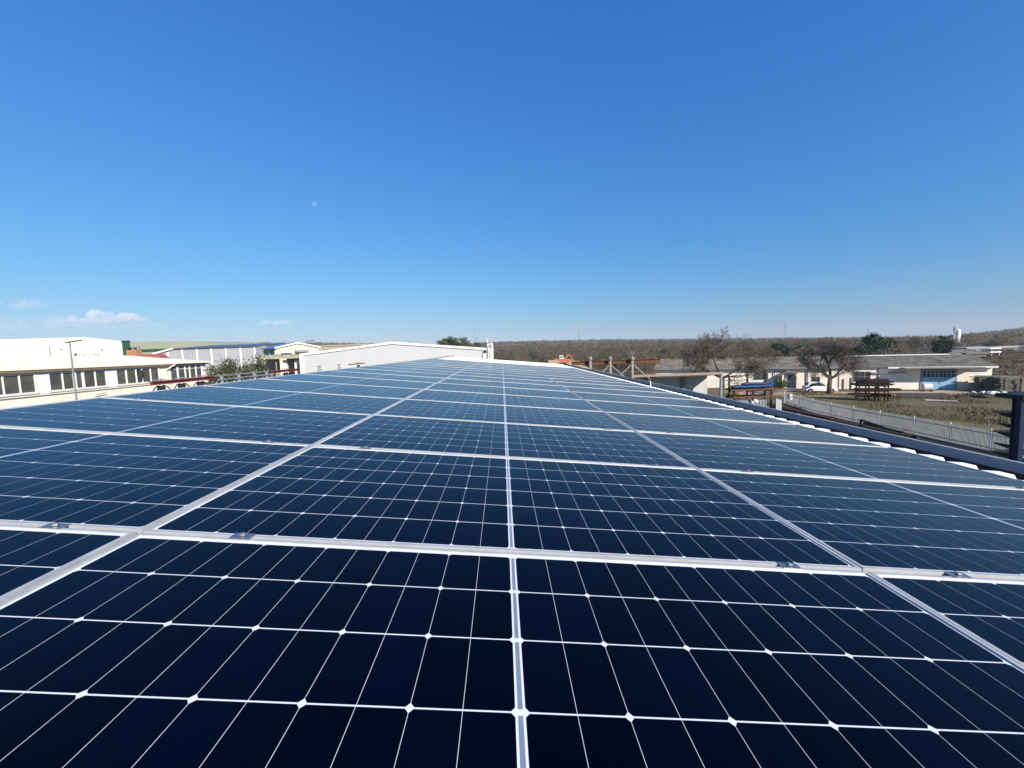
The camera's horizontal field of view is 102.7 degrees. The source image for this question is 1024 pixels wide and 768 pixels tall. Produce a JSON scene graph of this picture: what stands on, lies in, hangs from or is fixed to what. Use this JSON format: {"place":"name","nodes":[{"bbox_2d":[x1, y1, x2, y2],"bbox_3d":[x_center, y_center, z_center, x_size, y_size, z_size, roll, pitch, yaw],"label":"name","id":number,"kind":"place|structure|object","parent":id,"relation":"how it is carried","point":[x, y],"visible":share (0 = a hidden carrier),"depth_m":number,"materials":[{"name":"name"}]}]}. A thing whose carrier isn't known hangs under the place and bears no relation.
{"place":"outdoors","nodes":[
{"label":"outdoors","id":0,"kind":"place"},
{"bbox_2d":[126,345,169,357],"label":"brick house","id":1,"kind":"structure","parent":0,"point":[136,351],"depth_m":71.94,"materials":[{"name":"brick"}]},
{"bbox_2d":[130,341,265,353],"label":"olive hall","id":2,"kind":"structure","parent":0,"point":[149,347],"depth_m":137.84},
{"bbox_2d":[152,343,282,380],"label":"grey hall","id":3,"kind":"structure","parent":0,"point":[245,352],"depth_m":83.54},
{"bbox_2d":[261,342,320,375],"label":"yellow house","id":4,"kind":"structure","parent":0,"point":[292,348],"depth_m":74.04,"materials":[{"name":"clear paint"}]},
{"bbox_2d":[315,344,369,350],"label":"tan block","id":5,"kind":"structure","parent":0,"point":[326,347],"depth_m":114.50,"materials":[{"name":"beige paint"}]},
{"bbox_2d":[0,0,1023,344],"label":"sky","id":6,"kind":"structure","parent":0,"point":[274,171],"materials":[{"name":"blue"}]},
{"bbox_2d":[480,342,1023,462],"bbox_3d":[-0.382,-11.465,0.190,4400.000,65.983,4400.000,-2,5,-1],"label":"ground","id":7,"kind":"structure","parent":0,"point":[713,391],"depth_m":57.39,"materials":[{"name":"soil"}]},
{"bbox_2d":[0,337,122,356],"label":"white factory","id":8,"kind":"structure","parent":7,"relation":"on","point":[85,346],"depth_m":63.23,"materials":[{"name":"paint"}]},
{"bbox_2d":[553,354,573,364],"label":"excavator","id":9,"kind":"object","parent":7,"relation":"on","point":[562,360],"visible":0.57,"depth_m":111.38,"materials":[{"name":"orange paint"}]},
{"bbox_2d":[122,327,1023,376],"bbox_3d":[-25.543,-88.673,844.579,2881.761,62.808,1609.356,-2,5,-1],"label":"winter wood","id":10,"kind":"object","parent":7,"relation":"on","point":[1005,361],"visible":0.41,"depth_m":186.55,"materials":[{"name":"plant"}]},
{"bbox_2d":[621,372,723,396],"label":"bay shed","id":11,"kind":"structure","parent":7,"relation":"on","point":[695,382],"depth_m":39.92,"materials":[{"name":"metal"}]},
{"bbox_2d":[677,327,782,397],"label":"bare tree","id":12,"kind":"object","parent":7,"relation":"on","point":[754,365],"visible":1,"depth_m":48.66,"materials":[{"name":"brown plant"}]},
{"bbox_2d":[736,399,766,406],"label":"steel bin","id":13,"kind":"object","parent":7,"relation":"on","point":[762,402],"visible":0.26,"depth_m":41.29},
{"bbox_2d":[724,370,780,407],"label":"storage rack","id":14,"kind":"object","parent":7,"relation":"on","point":[752,395],"visible":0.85,"depth_m":41.01,"materials":[{"name":"metal"}]},
{"bbox_2d":[770,342,789,356],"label":"evergreen tree","id":15,"kind":"object","parent":7,"relation":"on","point":[781,347],"visible":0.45,"depth_m":121.23,"materials":[{"name":"green plant"}]},
{"bbox_2d":[788,342,814,356],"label":"evergreen tree","id":16,"kind":"object","parent":7,"relation":"on","point":[795,348],"visible":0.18,"depth_m":118.33,"materials":[{"name":"green plant"}]},
{"bbox_2d":[768,405,837,419],"bbox_3d":[28.150,2.872,39.796,1.030,0.439,8.661,-2,5,-1],"label":"steel stock","id":17,"kind":"object","parent":7,"relation":"on","point":[807,413],"visible":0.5,"depth_m":39.00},
{"bbox_2d":[654,354,998,389],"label":"long building","id":18,"kind":"structure","parent":7,"relation":"on","point":[937,371],"depth_m":59.27,"materials":[{"name":"beige paint"}]},
{"bbox_2d":[788,375,796,387],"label":"door","id":19,"kind":"structure","parent":18,"relation":"in","point":[791,378],"depth_m":62.66,"materials":[{"name":"blue glass"}]},
{"bbox_2d":[853,371,870,381],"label":"window","id":20,"kind":"structure","parent":18,"relation":"in","point":[864,375],"depth_m":59.03,"materials":[{"name":"grey glass"}]},
{"bbox_2d":[849,343,877,354],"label":"evergreen tree","id":21,"kind":"object","parent":7,"relation":"on","point":[868,350],"visible":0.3,"depth_m":95.69,"materials":[{"name":"green plant"}]},
{"bbox_2d":[826,419,920,439],"bbox_3d":[27.839,3.541,31.936,1.030,0.439,7.554,-2,5,-1],"label":"steel stock","id":22,"kind":"object","parent":7,"relation":"on","point":[872,428],"visible":0.45,"depth_m":31.35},
{"bbox_2d":[859,332,892,354],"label":"evergreen tree","id":23,"kind":"object","parent":7,"relation":"on","point":[873,340],"visible":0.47,"depth_m":97.46,"materials":[{"name":"green plant"}]},
{"bbox_2d":[859,419,904,433],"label":"loose beam","id":24,"kind":"structure","parent":7,"relation":"on","point":[865,422],"depth_m":30.02,"materials":[{"name":"metal"}]},
{"bbox_2d":[768,391,1023,449],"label":"rough grass","id":25,"kind":"structure","parent":7,"relation":"on","point":[982,414],"depth_m":40.71,"materials":[{"name":"plant"}]},
{"bbox_2d":[783,403,1023,459],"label":"fence kerb","id":26,"kind":"structure","parent":7,"relation":"on","point":[958,444],"depth_m":28.31,"materials":[{"name":"concrete"}]},
{"bbox_2d":[784,392,1023,456],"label":"palisade fence","id":27,"kind":"object","parent":26,"relation":"on","point":[918,425],"visible":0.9,"depth_m":30.42,"materials":[{"name":"metal"}]},
{"bbox_2d":[930,335,956,353],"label":"evergreen tree","id":28,"kind":"object","parent":7,"relation":"on","point":[947,343],"visible":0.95,"depth_m":114.63,"materials":[{"name":"green plant"}]},
{"bbox_2d":[889,433,1007,458],"bbox_3d":[26.982,4.066,25.992,1.030,0.439,7.660,-2,5,-1],"label":"steel stock","id":29,"kind":"object","parent":7,"relation":"on","point":[952,446],"visible":0.04,"depth_m":25.21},
{"bbox_2d":[952,349,990,357],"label":"barn","id":30,"kind":"structure","parent":7,"relation":"on","point":[975,353],"depth_m":116.31,"materials":[{"name":"metal"}]},
{"bbox_2d":[923,345,1023,350],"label":"warehouse","id":31,"kind":"structure","parent":7,"relation":"on","point":[1005,347],"depth_m":175.62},
{"bbox_2d":[967,375,1003,390],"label":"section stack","id":32,"kind":"object","parent":7,"relation":"on","point":[981,382],"visible":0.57,"depth_m":52.51,"materials":[{"name":"metal"}]},
{"bbox_2d":[990,376,1023,391],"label":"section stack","id":33,"kind":"object","parent":7,"relation":"on","point":[1009,383],"visible":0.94,"depth_m":50.50,"materials":[{"name":"metal"}]},
{"bbox_2d":[725,389,973,396],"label":"dirt road","id":34,"kind":"structure","parent":0,"point":[790,391],"depth_m":55.43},
{"bbox_2d":[802,382,837,392],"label":"parked car","id":35,"kind":"object","parent":34,"relation":"on","point":[813,386],"visible":0.72,"depth_m":56.66,"materials":[{"name":"white paint"}]},
{"bbox_2d":[793,337,868,393],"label":"bare tree","id":36,"kind":"object","parent":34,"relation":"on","point":[843,351],"visible":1,"depth_m":54.14,"materials":[{"name":"brown plant"}]},
{"bbox_2d":[805,394,1011,448],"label":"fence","id":37,"kind":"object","parent":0,"point":[965,424],"depth_m":41.55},
{"bbox_2d":[854,382,888,400],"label":"stock rack","id":38,"kind":"object","parent":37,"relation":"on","point":[869,391],"visible":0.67,"depth_m":47.65,"materials":[{"name":"metal"}]},
{"bbox_2d":[850,383,894,385],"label":"bar bundle","id":39,"kind":"object","parent":38,"relation":"on","point":[874,384],"visible":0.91,"depth_m":47.51,"materials":[{"name":"metal"}]},
{"bbox_2d":[850,388,901,390],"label":"bar bundle","id":40,"kind":"object","parent":38,"relation":"on","point":[876,389],"visible":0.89,"depth_m":47.42,"materials":[{"name":"metal"}]},
{"bbox_2d":[897,393,947,397],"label":"steel trough","id":41,"kind":"object","parent":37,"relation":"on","point":[933,395],"visible":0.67,"depth_m":48.80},
{"label":"yard","id":42,"kind":"structure","parent":0,"visible":0},
{"bbox_2d":[64,340,81,399],"bbox_3d":[-26.488,1.673,25.245,0.922,8.741,0.180,-2,5,-1],"label":"street lamp","id":43,"kind":"object","parent":42,"relation":"on","point":[73,374],"visible":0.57,"depth_m":24.99,"materials":[{"name":"metal"}]},
{"bbox_2d":[0,355,210,408],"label":"workshop","id":44,"kind":"structure","parent":42,"relation":"on","point":[29,380],"depth_m":34.14,"materials":[{"name":"white paint"}]},
{"bbox_2d":[0,373,38,396],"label":"window","id":45,"kind":"structure","parent":44,"relation":"in","point":[25,383],"depth_m":28.71,"materials":[{"name":"white glass"}]},
{"bbox_2d":[47,369,108,391],"bbox_3d":[-34.659,-0.310,32.861,0.127,1.500,4.633,-2,5,-1],"label":"window","id":46,"kind":"structure","parent":44,"relation":"in","point":[86,379],"depth_m":32.73,"materials":[{"name":"white glass"}]},
{"bbox_2d":[115,367,160,385],"bbox_3d":[-34.688,-0.760,38.238,0.327,1.500,4.660,-2,5,-1],"label":"window","id":47,"kind":"structure","parent":44,"relation":"in","point":[127,376],"depth_m":37.94,"materials":[{"name":"white glass"}]},
{"bbox_2d":[169,364,202,379],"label":"window","id":48,"kind":"structure","parent":44,"relation":"in","point":[189,371],"depth_m":44.06,"materials":[{"name":"white glass"}]},
{"bbox_2d":[203,362,232,384],"bbox_3d":[-27.072,1.474,37.675,3.145,7.112,2.991,-2,5,-1],"label":"shrub","id":49,"kind":"object","parent":42,"relation":"on","point":[214,369],"visible":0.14,"depth_m":37.34,"materials":[{"name":"green plant"}]},
{"bbox_2d":[211,354,247,383],"bbox_3d":[-25.993,1.089,38.787,4.478,7.919,4.267,-3,5,-19],"label":"shrub","id":50,"kind":"object","parent":42,"relation":"on","point":[230,367],"visible":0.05,"depth_m":38.34,"materials":[{"name":"green plant"}]},
{"bbox_2d":[228,361,260,380],"bbox_3d":[-23.642,1.472,36.855,3.214,7.047,2.985,-2,5,-1],"label":"shrub","id":51,"kind":"object","parent":42,"relation":"on","point":[248,369],"visible":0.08,"depth_m":36.43,"materials":[{"name":"green plant"}]},
{"bbox_2d":[240,353,274,378],"bbox_3d":[-24.094,1.005,39.337,3.844,7.924,3.690,-2,5,-1],"label":"shrub","id":52,"kind":"object","parent":42,"relation":"on","point":[257,367],"visible":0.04,"depth_m":38.91,"materials":[{"name":"green plant"}]},
{"bbox_2d":[256,354,299,376],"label":"canopy shed","id":53,"kind":"structure","parent":42,"relation":"on","point":[291,361],"depth_m":44.31,"materials":[{"name":"paint"}]},
{"bbox_2d":[299,342,493,373],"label":"gable hall","id":54,"kind":"structure","parent":42,"relation":"on","point":[378,353],"depth_m":42.71,"materials":[{"name":"metal"}]},
{"bbox_2d":[571,351,660,378],"bbox_3d":[8.937,0.672,34.847,7.606,6.872,0.638,-2,5,-1],"label":"crane runway","id":55,"kind":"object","parent":42,"relation":"on","point":[610,361],"visible":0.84,"depth_m":34.74,"materials":[{"name":"metal"}]},
{"bbox_2d":[209,356,1023,480],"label":"hall","id":56,"kind":"structure","parent":42,"relation":"on","point":[1000,466],"depth_m":4.62,"materials":[{"name":"grey metal"}]},
{"bbox_2d":[174,377,189,387],"bbox_3d":[-6.157,0.023,7.641,0.240,0.300,0.460,-2,5,-1],"label":"rail stand","id":57,"kind":"object","parent":56,"relation":"on","point":[181,385],"visible":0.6,"depth_m":7.60,"materials":[{"name":"metal"}]},
{"bbox_2d":[148,376,214,385],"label":"red beam","id":58,"kind":"structure","parent":57,"relation":"on","point":[161,382],"depth_m":7.58,"materials":[{"name":"metal"}]},
{"bbox_2d":[216,373,227,383],"bbox_3d":[-6.183,-0.070,8.731,0.240,0.305,0.460,-2,5,-1],"label":"rail stand","id":59,"kind":"object","parent":56,"relation":"on","point":[221,377],"visible":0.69,"depth_m":8.71,"materials":[{"name":"metal"}]},
{"bbox_2d":[215,371,270,379],"bbox_3d":[-6.179,-0.206,9.516,0.073,0.098,1.973,-2,5,-1],"label":"thin rail","id":60,"kind":"object","parent":59,"relation":"attached to","point":[241,377],"visible":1,"depth_m":9.32,"materials":[{"name":"metal"}]},
{"bbox_3d":[0.022,0.625,0.142,6.340,0.030,0.040,4,5,-2],"label":"mounting rail","id":61,"kind":"object","parent":56,"relation":"attached to","visible":0},
{"bbox_2d":[0,524,135,602],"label":"solar panel","id":62,"kind":"object","parent":61,"relation":"on","point":[31,556],"visible":0.82,"depth_m":1.04,"materials":[{"name":"glass"}]},
{"bbox_2d":[869,572,1023,666],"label":"solar panel","id":63,"kind":"object","parent":61,"relation":"on","point":[989,611],"visible":0.88,"depth_m":1.09,"materials":[{"name":"glass"}]},
{"bbox_3d":[-0.003,0.537,1.196,6.340,0.030,0.040,4,5,-2],"label":"mounting rail","id":64,"kind":"object","parent":56,"relation":"attached to","visible":0},
{"bbox_2d":[39,522,70,528],"bbox_3d":[-1.287,0.414,1.155,0.056,0.044,0.033,4,5,-2],"label":"panel clamp","id":65,"kind":"object","parent":64,"relation":"attached to","point":[56,525],"visible":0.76,"depth_m":1.15,"materials":[{"name":"metal"}]},
{"bbox_2d":[0,426,310,533],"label":"solar panel","id":66,"kind":"object","parent":64,"relation":"on","point":[137,484],"visible":0.98,"depth_m":1.61,"materials":[{"name":"glass"}]},
{"bbox_2d":[229,532,255,539],"bbox_3d":[-0.770,0.448,1.170,0.056,0.044,0.033,4,5,-2],"label":"panel clamp","id":67,"kind":"object","parent":64,"relation":"attached to","point":[245,536],"visible":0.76,"depth_m":1.16,"materials":[{"name":"metal"}]},
{"bbox_2d":[143,446,861,570],"bbox_3d":[-0.014,0.460,1.719,2.106,0.035,1.041,4,5,-2],"label":"solar panel","id":68,"kind":"object","parent":64,"relation":"on","point":[326,494],"visible":0.96,"depth_m":1.49,"materials":[{"name":"glass"}]},
{"bbox_2d":[0,533,1023,767],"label":"solar panel","id":69,"kind":"object","parent":64,"relation":"attached to","point":[144,650],"visible":1,"depth_m":0.76,"materials":[{"name":"glass"}]},
{"bbox_2d":[776,562,801,568],"bbox_3d":[0.822,0.553,1.217,0.056,0.044,0.033,4,5,-2],"label":"panel clamp","id":70,"kind":"object","parent":64,"relation":"attached to","point":[786,565],"visible":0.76,"depth_m":1.21,"materials":[{"name":"metal"}]},
{"bbox_2d":[943,571,972,578],"bbox_3d":[1.338,0.587,1.232,0.056,0.044,0.033,4,5,-2],"label":"panel clamp","id":71,"kind":"object","parent":64,"relation":"attached to","point":[955,574],"visible":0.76,"depth_m":1.23,"materials":[{"name":"metal"}]},
{"bbox_3d":[-0.028,0.450,2.250,6.340,0.030,0.040,4,5,-2],"label":"mounting rail","id":72,"kind":"object","parent":56,"relation":"attached to","visible":0},
{"bbox_2d":[0,397,371,445],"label":"solar panel","id":73,"kind":"object","parent":72,"relation":"attached to","point":[183,419],"visible":0.97,"depth_m":2.61,"materials":[{"name":"glass"}]},
{"bbox_2d":[314,414,693,467],"bbox_3d":[-0.040,0.372,2.775,2.106,0.037,1.041,4,5,-2],"label":"solar panel","id":74,"kind":"object","parent":72,"relation":"attached to","point":[434,435],"visible":0.98,"depth_m":2.64,"materials":[{"name":"glass"}]},
{"bbox_2d":[637,431,1023,488],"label":"solar panel","id":75,"kind":"object","parent":72,"relation":"attached to","point":[795,457],"visible":0.96,"depth_m":2.71,"materials":[{"name":"glass"}]},
{"bbox_2d":[699,469,1023,579],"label":"solar panel","id":76,"kind":"object","parent":72,"relation":"on","point":[886,526],"visible":0.97,"depth_m":1.69,"materials":[{"name":"glass"}]},
{"bbox_3d":[-0.054,0.362,3.304,6.340,0.030,0.040,4,5,-2],"label":"mounting rail","id":77,"kind":"object","parent":56,"relation":"attached to","visible":0},
{"bbox_2d":[106,385,402,414],"bbox_3d":[-2.171,0.145,3.767,2.106,0.037,1.041,4,5,-2],"label":"solar panel","id":78,"kind":"object","parent":77,"relation":"attached to","point":[233,396],"visible":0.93,"depth_m":3.68,"materials":[{"name":"glass"}]},
{"bbox_2d":[376,399,633,430],"bbox_3d":[-0.065,0.285,3.829,2.106,0.035,1.041,4,5,-2],"label":"solar panel","id":79,"kind":"object","parent":77,"relation":"on","point":[506,414],"visible":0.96,"depth_m":3.74,"materials":[{"name":"glass"}]},
{"bbox_3d":[-0.079,0.274,4.358,6.340,0.030,0.040,4,5,-2],"label":"mounting rail","id":80,"kind":"object","parent":56,"relation":"attached to","visible":0},
{"bbox_2d":[204,378,423,398],"bbox_3d":[-2.197,0.058,4.821,2.106,0.037,1.041,4,5,-2],"label":"solar panel","id":81,"kind":"object","parent":80,"relation":"attached to","point":[338,388],"visible":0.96,"depth_m":4.77,"materials":[{"name":"glass"}]},
{"bbox_2d":[406,389,601,410],"bbox_3d":[-0.090,0.198,4.881,2.106,0.037,1.041,4,5,-2],"label":"solar panel","id":82,"kind":"object","parent":80,"relation":"attached to","point":[504,399],"visible":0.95,"depth_m":4.83,"materials":[{"name":"glass"}]},
{"bbox_2d":[585,400,794,423],"bbox_3d":[2.019,0.337,4.944,2.106,0.038,1.041,4,5,-2],"label":"solar panel","id":83,"kind":"object","parent":80,"relation":"attached to","point":[675,410],"visible":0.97,"depth_m":4.88,"materials":[{"name":"glass"}]},
{"bbox_2d":[605,412,885,446],"bbox_3d":[2.046,0.424,3.889,2.106,0.037,1.041,4,4,-2],"label":"solar panel","id":84,"kind":"object","parent":80,"relation":"attached to","point":[708,427],"visible":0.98,"depth_m":3.79,"materials":[{"name":"glass"}]},
{"bbox_3d":[-0.104,0.187,5.412,6.340,0.030,0.040,4,5,-2],"label":"mounting rail","id":85,"kind":"object","parent":56,"relation":"attached to","visible":0},
{"bbox_2d":[261,374,434,388],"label":"solar panel","id":86,"kind":"object","parent":85,"relation":"attached to","point":[356,380],"visible":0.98,"depth_m":5.85,"materials":[{"name":"glass"}]},
{"bbox_2d":[425,383,581,398],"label":"solar panel","id":87,"kind":"object","parent":85,"relation":"attached to","point":[501,390],"visible":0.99,"depth_m":5.90,"materials":[{"name":"glass"}]},
{"bbox_2d":[571,391,733,408],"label":"solar panel","id":88,"kind":"object","parent":85,"relation":"attached to","point":[640,399],"visible":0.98,"depth_m":5.97,"materials":[{"name":"glass"}]},
{"bbox_3d":[-0.231,-0.251,10.682,6.340,0.030,0.040,4,5,-2],"label":"mounting rail","id":89,"kind":"object","parent":56,"relation":"attached to","visible":0},
{"bbox_2d":[371,364,460,371],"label":"solar panel","id":90,"kind":"object","parent":89,"relation":"attached to","point":[421,368],"visible":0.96,"depth_m":10.11,"materials":[{"name":"glass"}]},
{"bbox_2d":[459,370,546,377],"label":"solar panel","id":91,"kind":"object","parent":89,"relation":"on","point":[504,373],"visible":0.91,"depth_m":10.18,"materials":[{"name":"glass"}]},
{"bbox_2d":[463,368,542,374],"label":"solar panel","id":92,"kind":"object","parent":89,"relation":"attached to","point":[503,371],"visible":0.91,"depth_m":11.25,"materials":[{"name":"glass"}]},
{"bbox_2d":[544,375,634,383],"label":"solar panel","id":93,"kind":"object","parent":89,"relation":"attached to","point":[586,379],"visible":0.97,"depth_m":10.22,"materials":[{"name":"glass"}]},
{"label":"mounting rail","id":94,"kind":"object","parent":56,"relation":"attached to","visible":0},
{"bbox_2d":[385,363,464,369],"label":"solar panel","id":95,"kind":"object","parent":94,"relation":"on","point":[424,366],"visible":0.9,"depth_m":11.19,"materials":[{"name":"glass"}]},
{"bbox_2d":[537,371,610,377],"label":"solar panel","id":96,"kind":"object","parent":94,"relation":"attached to","point":[573,374],"visible":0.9,"depth_m":12.37,"materials":[{"name":"glass"}]},
{"bbox_2d":[541,373,618,379],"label":"solar panel","id":97,"kind":"object","parent":94,"relation":"attached to","point":[579,376],"visible":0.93,"depth_m":11.29,"materials":[{"name":"glass"}]},
{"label":"mounting rail","id":98,"kind":"object","parent":56,"relation":"attached to","visible":0},
{"bbox_2d":[396,362,468,367],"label":"solar panel","id":99,"kind":"object","parent":98,"relation":"attached to","point":[432,364],"visible":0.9,"depth_m":12.24,"materials":[{"name":"glass"}]},
{"bbox_2d":[467,366,538,372],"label":"solar panel","id":100,"kind":"object","parent":98,"relation":"attached to","point":[502,369],"visible":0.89,"depth_m":12.29,"materials":[{"name":"glass"}]},
{"bbox_2d":[993,392,1023,461],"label":"cantilever rack","id":101,"kind":"object","parent":42,"relation":"on","point":[1015,435],"visible":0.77,"depth_m":16.05,"materials":[{"name":"metal"}]},
{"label":"mounting rail","id":102,"kind":"object","parent":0,"visible":0},
{"bbox_2d":[301,370,445,382],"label":"solar panel","id":103,"kind":"object","parent":102,"relation":"attached to","point":[380,376],"visible":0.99,"depth_m":6.91,"materials":[{"name":"glass"}]},
{"bbox_2d":[332,368,451,377],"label":"solar panel","id":104,"kind":"object","parent":102,"relation":"attached to","point":[421,374],"visible":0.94,"depth_m":7.96,"materials":[{"name":"glass"}]},
{"bbox_2d":[437,378,568,390],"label":"solar panel","id":105,"kind":"object","parent":102,"relation":"attached to","point":[506,384],"visible":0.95,"depth_m":6.97,"materials":[{"name":"glass"}]},
{"bbox_2d":[554,381,671,392],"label":"solar panel","id":106,"kind":"object","parent":102,"relation":"attached to","point":[609,386],"visible":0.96,"depth_m":8.09,"materials":[{"name":"glass"}]},
{"bbox_2d":[562,386,698,399],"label":"solar panel","id":107,"kind":"object","parent":102,"relation":"attached to","point":[624,392],"visible":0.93,"depth_m":7.04,"materials":[{"name":"glass"}]},
{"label":"mounting rail","id":108,"kind":"object","parent":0,"visible":0},
{"bbox_2d":[447,375,559,385],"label":"solar panel","id":109,"kind":"object","parent":108,"relation":"attached to","point":[501,379],"visible":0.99,"depth_m":8.03,"materials":[{"name":"glass"}]},
{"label":"mounting rail","id":110,"kind":"object","parent":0,"visible":0},
{"bbox_2d":[353,366,456,374],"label":"solar panel","id":111,"kind":"object","parent":110,"relation":"attached to","point":[406,369],"visible":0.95,"depth_m":9.04,"materials":[{"name":"glass"}]},
{"bbox_2d":[453,372,551,380],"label":"solar panel","id":112,"kind":"object","parent":110,"relation":"attached to","point":[503,376],"visible":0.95,"depth_m":9.10,"materials":[{"name":"glass"}]},
{"bbox_2d":[549,378,651,387],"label":"solar panel","id":113,"kind":"object","parent":110,"relation":"attached to","point":[594,382],"visible":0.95,"depth_m":9.16,"materials":[{"name":"glass"}]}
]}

